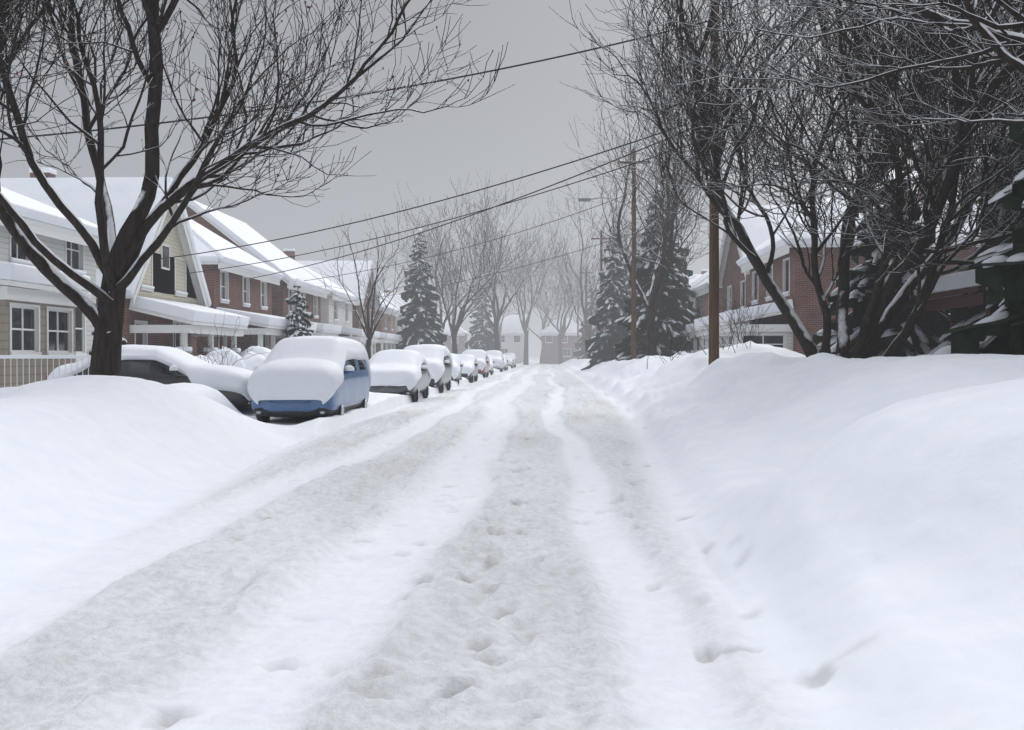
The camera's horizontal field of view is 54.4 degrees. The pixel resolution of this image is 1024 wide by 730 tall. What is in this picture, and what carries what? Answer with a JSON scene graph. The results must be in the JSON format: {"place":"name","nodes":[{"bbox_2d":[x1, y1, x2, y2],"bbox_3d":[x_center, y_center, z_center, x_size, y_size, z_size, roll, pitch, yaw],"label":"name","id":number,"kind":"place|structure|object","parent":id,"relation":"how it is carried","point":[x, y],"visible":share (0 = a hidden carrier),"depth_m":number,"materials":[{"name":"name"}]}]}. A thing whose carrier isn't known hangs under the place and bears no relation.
{"place":"outdoors","nodes":[
{"label":"outdoors","id":0,"kind":"place"},
{"bbox_2d":[378,289,401,309],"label":"roof snow","id":1,"kind":"structure","parent":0,"point":[397,305],"depth_m":104.80,"materials":[{"name":"white snow"}]},
{"bbox_2d":[385,292,403,305],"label":"roof snow","id":2,"kind":"structure","parent":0,"point":[399,302],"depth_m":116.59,"materials":[{"name":"white snow"}]},
{"bbox_2d":[384,288,434,304],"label":"roof snow","id":3,"kind":"structure","parent":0,"point":[397,296],"depth_m":128.92,"materials":[{"name":"white snow"}]},
{"bbox_2d":[0,0,1021,356],"label":"sky","id":4,"kind":"structure","parent":0,"point":[525,126],"materials":[{"name":"grey"}]},
{"bbox_2d":[0,344,1023,729],"bbox_3d":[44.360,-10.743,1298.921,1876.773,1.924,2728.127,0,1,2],"label":"terrain","id":5,"kind":"structure","parent":0,"point":[752,536],"depth_m":6.32,"materials":[{"name":"white snow"}]},
{"bbox_2d":[4,358,88,386],"bbox_3d":[-10.260,0.441,20.329,4.085,1.297,0.788,0,1,-18],"label":"white fence","id":6,"kind":"object","parent":5,"relation":"on","point":[41,368],"visible":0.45,"depth_m":20.48,"materials":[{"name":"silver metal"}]},
{"bbox_2d":[0,355,90,358],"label":"snow","id":7,"kind":"structure","parent":6,"relation":"on","point":[38,356],"depth_m":20.45,"materials":[{"name":"white snow"}]},
{"bbox_2d":[0,217,99,387],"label":"house","id":8,"kind":"structure","parent":5,"relation":"on","point":[45,320],"depth_m":25.00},
{"bbox_2d":[0,187,116,295],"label":"roof snow","id":9,"kind":"structure","parent":8,"relation":"on","point":[27,207],"depth_m":27.33,"materials":[{"name":"white snow"}]},
{"bbox_2d":[87,330,126,354],"bbox_3d":[-10.436,0.011,25.678,1.451,3.611,1.414,0,1,-20],"label":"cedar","id":10,"kind":"object","parent":5,"relation":"on","point":[124,341],"visible":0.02,"depth_m":25.60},
{"bbox_2d":[30,173,247,355],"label":"house","id":11,"kind":"structure","parent":5,"relation":"on","point":[167,278],"depth_m":39.51,"materials":[{"name":"beige wood"}]},
{"bbox_2d":[0,167,249,351],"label":"roof snow","id":12,"kind":"structure","parent":11,"relation":"on","point":[77,196],"depth_m":38.71,"materials":[{"name":"white snow"}]},
{"bbox_2d":[45,360,251,406],"bbox_3d":[-8.106,0.473,22.902,4.647,1.470,2.145,0,1,2],"label":"dark sedan","id":13,"kind":"object","parent":5,"relation":"on","point":[156,371],"visible":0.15,"depth_m":22.04,"materials":[{"name":"black paint"}]},
{"bbox_2d":[48,345,253,400],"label":"snow","id":14,"kind":"structure","parent":13,"relation":"on","point":[195,370],"depth_m":22.08,"materials":[{"name":"white snow"}]},
{"bbox_2d":[197,261,315,355],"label":"house","id":15,"kind":"structure","parent":5,"relation":"on","point":[237,287],"depth_m":48.30,"materials":[{"name":"red brick"}]},
{"bbox_2d":[189,219,316,349],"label":"roof snow","id":16,"kind":"structure","parent":15,"relation":"on","point":[206,239],"depth_m":47.73,"materials":[{"name":"white snow"}]},
{"bbox_2d":[0,0,514,375],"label":"tree","id":17,"kind":"object","parent":5,"relation":"on","point":[119,261],"visible":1,"depth_m":17.69,"materials":[{"name":"brown plant"}]},
{"bbox_2d":[186,203,340,343],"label":"house","id":18,"kind":"structure","parent":5,"relation":"on","point":[283,291],"depth_m":57.61,"materials":[{"name":"brick"}]},
{"bbox_2d":[189,200,341,331],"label":"roof snow","id":19,"kind":"structure","parent":18,"relation":"on","point":[240,232],"depth_m":60.04,"materials":[{"name":"white snow"}]},
{"bbox_2d":[281,278,313,337],"bbox_3d":[-10.460,-1.388,48.802,2.744,5.776,2.574,0,1,2],"label":"spruce","id":20,"kind":"object","parent":5,"relation":"on","point":[298,315],"visible":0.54,"depth_m":48.73,"materials":[{"name":"green plant"}]},
{"bbox_2d":[252,359,368,422],"bbox_3d":[-4.423,0.447,22.423,2.125,1.730,4.547,0,1,2],"label":"blue van","id":21,"kind":"object","parent":5,"relation":"on","point":[352,391],"visible":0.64,"depth_m":20.68,"materials":[{"name":"paint"}]},
{"bbox_2d":[247,336,370,404],"bbox_3d":[-4.428,0.061,22.420,2.191,1.460,4.701,0,1,2],"label":"snow cover","id":22,"kind":"object","parent":21,"relation":"on","point":[303,368],"visible":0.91,"depth_m":20.47,"materials":[{"name":"white snow"}]},
{"bbox_2d":[284,251,399,350],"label":"house","id":23,"kind":"structure","parent":5,"relation":"on","point":[356,323],"depth_m":83.07,"materials":[{"name":"red brick"}]},
{"bbox_2d":[283,248,400,338],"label":"roof snow","id":24,"kind":"structure","parent":23,"relation":"on","point":[350,281],"depth_m":82.94,"materials":[{"name":"white snow"}]},
{"bbox_2d":[321,294,379,356],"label":"house","id":25,"kind":"structure","parent":5,"relation":"on","point":[330,313],"depth_m":72.00,"materials":[{"name":"white"}]},
{"bbox_2d":[289,257,379,336],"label":"roof snow","id":26,"kind":"structure","parent":25,"relation":"on","point":[338,291],"depth_m":71.80,"materials":[{"name":"white snow"}]},
{"bbox_2d":[314,205,427,359],"bbox_3d":[-8.615,-4.412,61.286,7.691,11.276,5.106,0,1,-8],"label":"tree","id":27,"kind":"object","parent":5,"relation":"on","point":[369,332],"visible":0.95,"depth_m":60.75,"materials":[{"name":"brown plant"}]},
{"bbox_2d":[376,309,399,352],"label":"house","id":28,"kind":"structure","parent":5,"relation":"on","point":[388,323],"depth_m":94.11,"materials":[{"name":"orange brick"}]},
{"bbox_2d":[380,298,402,338],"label":"roof snow","id":29,"kind":"structure","parent":28,"relation":"on","point":[390,307],"depth_m":94.50,"materials":[{"name":"white snow"}]},
{"bbox_2d":[369,363,428,401],"bbox_3d":[-3.810,0.472,33.058,2.145,1.494,4.647,0,1,2],"label":"car","id":30,"kind":"object","parent":5,"relation":"on","point":[422,385],"visible":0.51,"depth_m":31.23,"materials":[{"name":"grey paint"}]},
{"bbox_2d":[369,349,431,389],"bbox_3d":[-3.814,0.133,33.056,2.211,1.316,4.804,0,1,2],"label":"snow cover","id":31,"kind":"object","parent":30,"relation":"on","point":[395,367],"visible":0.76,"depth_m":31.53,"materials":[{"name":"white snow"}]},
{"bbox_2d":[395,314,405,333],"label":"house","id":32,"kind":"structure","parent":5,"relation":"on","point":[398,328],"depth_m":102.45,"materials":[{"name":"white"}]},
{"bbox_2d":[396,226,447,349],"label":"spruce","id":33,"kind":"object","parent":5,"relation":"on","point":[420,321],"visible":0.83,"depth_m":89.74,"materials":[{"name":"green plant"}]},
{"bbox_2d":[424,271,445,346],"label":"spruce","id":34,"kind":"object","parent":5,"relation":"on","point":[438,315],"depth_m":110.68,"materials":[{"name":"green plant"}]},
{"bbox_2d":[429,356,451,392],"bbox_3d":[-3.573,0.241,41.083,2.188,1.816,4.910,0,1,2],"label":"car","id":35,"kind":"object","parent":5,"relation":"on","point":[442,381],"visible":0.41,"depth_m":40.34,"materials":[{"name":"grey paint"}]},
{"bbox_2d":[403,344,452,382],"bbox_3d":[-3.578,-0.096,41.081,2.257,1.561,5.078,0,1,2],"label":"snow cover","id":36,"kind":"object","parent":35,"relation":"on","point":[434,355],"visible":0.45,"depth_m":39.87,"materials":[{"name":"white snow"}]},
{"bbox_2d":[444,334,468,353],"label":"house","id":37,"kind":"structure","parent":5,"relation":"on","point":[461,339],"depth_m":190.49,"materials":[{"name":"grey brick"}]},
{"bbox_2d":[442,317,469,342],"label":"roof snow","id":38,"kind":"structure","parent":37,"relation":"on","point":[447,330],"depth_m":190.81,"materials":[{"name":"white snow"}]},
{"bbox_2d":[371,175,542,332],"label":"tree","id":39,"kind":"object","parent":5,"relation":"on","point":[444,286],"visible":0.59,"depth_m":117.22,"materials":[{"name":"grey plant"}]},
{"bbox_2d":[451,365,462,384],"bbox_3d":[-3.393,0.359,49.268,2.079,1.437,4.280,0,1,2],"label":"car","id":40,"kind":"object","parent":5,"relation":"on","point":[458,378],"visible":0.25,"depth_m":47.83,"materials":[{"name":"grey paint"}]},
{"bbox_2d":[451,353,463,378],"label":"snow","id":41,"kind":"structure","parent":40,"relation":"on","point":[456,360],"depth_m":47.92,"materials":[{"name":"white snow"}]},
{"bbox_2d":[403,206,514,352],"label":"tree","id":42,"kind":"object","parent":5,"relation":"on","point":[448,294],"visible":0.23,"depth_m":147.15,"materials":[{"name":"grey plant"}]},
{"bbox_2d":[461,361,477,382],"bbox_3d":[-2.959,0.280,56.488,2.144,1.470,4.739,0,1,2],"label":"car","id":43,"kind":"object","parent":5,"relation":"on","point":[472,376],"visible":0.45,"depth_m":54.92,"materials":[{"name":"black paint"}]},
{"bbox_2d":[456,354,478,375],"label":"snow","id":44,"kind":"structure","parent":43,"relation":"on","point":[469,362],"depth_m":55.42,"materials":[{"name":"white snow"}]},
{"bbox_2d":[168,286,776,366],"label":"bare bushes","id":45,"kind":"object","parent":5,"relation":"on","point":[736,326],"visible":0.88,"depth_m":29.89,"materials":[{"name":"brown plant"}]},
{"bbox_2d":[463,274,500,350],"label":"spruce","id":46,"kind":"object","parent":5,"relation":"on","point":[479,340],"visible":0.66,"depth_m":139.69,"materials":[{"name":"green plant"}]},
{"bbox_2d":[478,357,488,377],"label":"car","id":47,"kind":"object","parent":5,"relation":"on","point":[484,372],"visible":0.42,"depth_m":66.90,"materials":[{"name":"red paint"}]},
{"bbox_2d":[462,349,489,370],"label":"snow","id":48,"kind":"structure","parent":47,"relation":"on","point":[480,355],"depth_m":67.28,"materials":[{"name":"white snow"}]},
{"bbox_2d":[400,170,569,350],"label":"tree","id":49,"kind":"object","parent":5,"relation":"on","point":[500,312],"visible":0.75,"depth_m":127.05,"materials":[{"name":"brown plant"}]},
{"bbox_2d":[427,199,543,353],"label":"tree","id":50,"kind":"object","parent":5,"relation":"on","point":[459,322],"visible":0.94,"depth_m":103.33,"materials":[{"name":"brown plant"}]},
{"bbox_2d":[453,237,536,346],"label":"tree","id":51,"kind":"object","parent":5,"relation":"on","point":[501,321],"visible":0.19,"depth_m":185.63,"materials":[{"name":"grey plant"}]},
{"bbox_2d":[493,359,503,371],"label":"car","id":52,"kind":"object","parent":5,"relation":"on","point":[501,368],"visible":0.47,"depth_m":90.52,"materials":[{"name":"silver paint"}]},
{"bbox_2d":[486,350,503,366],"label":"snow","id":53,"kind":"structure","parent":52,"relation":"on","point":[497,356],"depth_m":91.24,"materials":[{"name":"white snow"}]},
{"bbox_2d":[485,330,528,363],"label":"house","id":54,"kind":"structure","parent":5,"relation":"on","point":[510,346],"depth_m":190.08,"materials":[{"name":"white"}]},
{"bbox_2d":[480,315,528,342],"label":"roof snow","id":55,"kind":"structure","parent":54,"relation":"on","point":[511,324],"depth_m":191.79,"materials":[{"name":"white snow"}]},
{"bbox_2d":[480,193,577,364],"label":"tree","id":56,"kind":"object","parent":5,"relation":"on","point":[524,324],"visible":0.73,"depth_m":167.73,"materials":[{"name":"grey plant"}]},
{"bbox_2d":[488,252,582,363],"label":"tree","id":57,"kind":"object","parent":5,"relation":"on","point":[545,320],"visible":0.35,"depth_m":195.59,"materials":[{"name":"grey plant"}]},
{"bbox_2d":[515,221,603,363],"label":"tree","id":58,"kind":"object","parent":5,"relation":"on","point":[562,330],"visible":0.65,"depth_m":176.62,"materials":[{"name":"grey plant"}]},
{"bbox_2d":[539,334,587,363],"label":"house","id":59,"kind":"structure","parent":5,"relation":"on","point":[549,353],"depth_m":189.82,"materials":[{"name":"brick"}]},
{"bbox_2d":[538,316,581,356],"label":"roof snow","id":60,"kind":"structure","parent":59,"relation":"on","point":[552,329],"depth_m":190.10,"materials":[{"name":"white snow"}]},
{"bbox_2d":[535,234,606,322],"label":"tree","id":61,"kind":"object","parent":5,"relation":"on","point":[580,306],"visible":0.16,"depth_m":198.31,"materials":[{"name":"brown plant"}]},
{"bbox_2d":[195,340,980,370],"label":"shrubs","id":62,"kind":"object","parent":5,"relation":"on","point":[252,362],"visible":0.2,"depth_m":35.34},
{"bbox_2d":[572,273,604,358],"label":"spruce","id":63,"kind":"object","parent":5,"relation":"on","point":[580,352],"visible":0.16,"depth_m":149.23,"materials":[{"name":"green plant"}]},
{"bbox_2d":[540,183,637,358],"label":"tree","id":64,"kind":"object","parent":5,"relation":"on","point":[589,333],"visible":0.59,"depth_m":132.29,"materials":[{"name":"grey plant"}]},
{"bbox_2d":[581,230,630,370],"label":"spruce","id":65,"kind":"object","parent":5,"relation":"on","point":[610,303],"visible":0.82,"depth_m":83.07,"materials":[{"name":"green plant"}]},
{"bbox_2d":[567,186,646,295],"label":"tree","id":66,"kind":"object","parent":5,"relation":"on","point":[607,248],"visible":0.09,"depth_m":152.26,"materials":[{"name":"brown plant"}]},
{"bbox_2d":[622,230,643,296],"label":"spruce","id":67,"kind":"object","parent":5,"relation":"on","point":[627,286],"visible":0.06,"depth_m":99.32,"materials":[{"name":"green plant"}]},
{"bbox_2d":[572,0,718,365],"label":"utility poles","id":68,"kind":"object","parent":5,"relation":"on","point":[713,293],"visible":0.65,"depth_m":27.33,"materials":[{"name":"brown wood"}]},
{"bbox_2d":[0,0,1023,317],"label":"power lines","id":69,"kind":"object","parent":68,"relation":"attached to","point":[804,14],"visible":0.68,"depth_m":30.51,"materials":[{"name":"black metal"}]},
{"bbox_2d":[562,197,630,290],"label":"street lamps","id":70,"kind":"object","parent":68,"relation":"attached to","point":[584,199],"visible":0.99,"depth_m":53.74,"materials":[{"name":"grey metal"}]},
{"bbox_2d":[614,183,695,360],"bbox_3d":[8.972,-4.637,61.504,5.545,13.407,5.593,0,1,2],"label":"spruce","id":71,"kind":"object","parent":5,"relation":"on","point":[671,315],"visible":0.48,"depth_m":61.04,"materials":[{"name":"green plant"}]},
{"bbox_2d":[587,144,724,285],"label":"tree","id":72,"kind":"object","parent":5,"relation":"on","point":[640,237],"visible":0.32,"depth_m":80.22,"materials":[{"name":"grey plant"}]},
{"bbox_2d":[556,3,756,355],"bbox_3d":[8.483,-9.485,56.257,10.460,21.523,16.090,0,1,-6],"label":"tree","id":73,"kind":"object","parent":5,"relation":"on","point":[663,265],"visible":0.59,"depth_m":56.08,"materials":[{"name":"brown plant"}]},
{"bbox_2d":[639,187,700,352],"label":"spruce","id":74,"kind":"object","parent":5,"relation":"on","point":[682,267],"visible":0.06,"depth_m":68.99,"materials":[{"name":"green plant"}]},
{"bbox_2d":[689,296,694,308],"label":"house","id":75,"kind":"structure","parent":5,"relation":"on","point":[692,300],"depth_m":73.54,"materials":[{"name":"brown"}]},
{"bbox_2d":[685,287,722,338],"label":"house","id":76,"kind":"structure","parent":5,"relation":"on","point":[701,297],"depth_m":66.43,"materials":[{"name":"orange brick"}]},
{"bbox_2d":[673,277,708,353],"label":"roof snow","id":77,"kind":"structure","parent":76,"relation":"on","point":[702,285],"depth_m":65.69,"materials":[{"name":"white snow"}]},
{"bbox_2d":[687,223,749,349],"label":"house","id":78,"kind":"structure","parent":5,"relation":"on","point":[731,275],"depth_m":56.86,"materials":[{"name":"red brick"}]},
{"bbox_2d":[686,205,815,352],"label":"roof snow","id":79,"kind":"structure","parent":78,"relation":"on","point":[756,229],"depth_m":54.27,"materials":[{"name":"white snow"}]},
{"bbox_2d":[551,0,1023,358],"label":"tree","id":80,"kind":"object","parent":5,"relation":"on","point":[951,165],"visible":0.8,"depth_m":23.47,"materials":[{"name":"brown plant"}]},
{"bbox_2d":[625,0,1023,126],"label":"tree","id":81,"kind":"object","parent":5,"relation":"on","point":[992,32],"visible":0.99,"depth_m":15.88,"materials":[{"name":"brown plant"}]},
{"bbox_2d":[696,145,979,354],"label":"house","id":82,"kind":"structure","parent":5,"relation":"on","point":[787,272],"depth_m":40.34,"materials":[{"name":"red brick"}]},
{"bbox_2d":[694,141,980,326],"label":"roof snow","id":83,"kind":"structure","parent":82,"relation":"on","point":[764,248],"depth_m":40.43,"materials":[{"name":"white snow"}]},
{"bbox_2d":[809,137,949,357],"bbox_3d":[10.664,-2.002,28.199,5.060,9.552,4.864,0,1,2],"label":"spruce","id":84,"kind":"object","parent":5,"relation":"on","point":[918,341],"visible":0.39,"depth_m":27.42,"materials":[{"name":"green plant"}]},
{"bbox_2d":[849,0,1023,243],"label":"tree","id":85,"kind":"object","parent":5,"relation":"on","point":[948,91],"visible":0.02,"depth_m":33.81,"materials":[{"name":"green plant"}]},
{"bbox_2d":[909,181,997,336],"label":"house","id":86,"kind":"structure","parent":5,"relation":"on","point":[971,300],"depth_m":24.81,"materials":[{"name":"brick"}]},
{"bbox_2d":[910,131,1023,349],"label":"roof snow","id":87,"kind":"structure","parent":86,"relation":"on","point":[958,280],"depth_m":24.26,"materials":[{"name":"white snow"}]},
{"bbox_2d":[928,72,1023,354],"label":"spruce","id":88,"kind":"object","parent":5,"relation":"on","point":[964,316],"visible":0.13,"depth_m":24.31,"materials":[{"name":"green plant"}]},
{"bbox_2d":[939,89,1023,354],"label":"spruce","id":89,"kind":"object","parent":5,"relation":"on","point":[999,272],"visible":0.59,"depth_m":19.44,"materials":[{"name":"green plant"}]},
{"bbox_2d":[688,269,708,282],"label":"roof snow","id":90,"kind":"structure","parent":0,"point":[694,278],"depth_m":101.25,"materials":[{"name":"white snow"}]},
{"bbox_2d":[690,271,708,287],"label":"roof snow","id":91,"kind":"structure","parent":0,"point":[701,279],"depth_m":75.68,"materials":[{"name":"white snow"}]},
{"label":"car","id":92,"kind":"object","parent":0,"visible":0},
{"bbox_2d":[488,355,494,369],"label":"snow","id":93,"kind":"structure","parent":92,"relation":"on","point":[491,361],"depth_m":76.09,"materials":[{"name":"white snow"}]},
{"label":"car","id":94,"kind":"object","parent":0,"visible":0},
{"bbox_2d":[503,354,508,366],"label":"snow","id":95,"kind":"structure","parent":94,"relation":"on","point":[505,359],"depth_m":100.47,"materials":[{"name":"white snow"}]},
{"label":"car","id":96,"kind":"object","parent":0,"visible":0},
{"bbox_2d":[506,355,514,364],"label":"snow","id":97,"kind":"structure","parent":96,"relation":"on","point":[511,359],"depth_m":119.50,"materials":[{"name":"white snow"}]},
{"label":"car","id":98,"kind":"object","parent":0,"visible":0},
{"bbox_2d":[504,353,516,361],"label":"snow","id":99,"kind":"structure","parent":98,"relation":"on","point":[513,355],"depth_m":128.43,"materials":[{"name":"white snow"}]}
]}

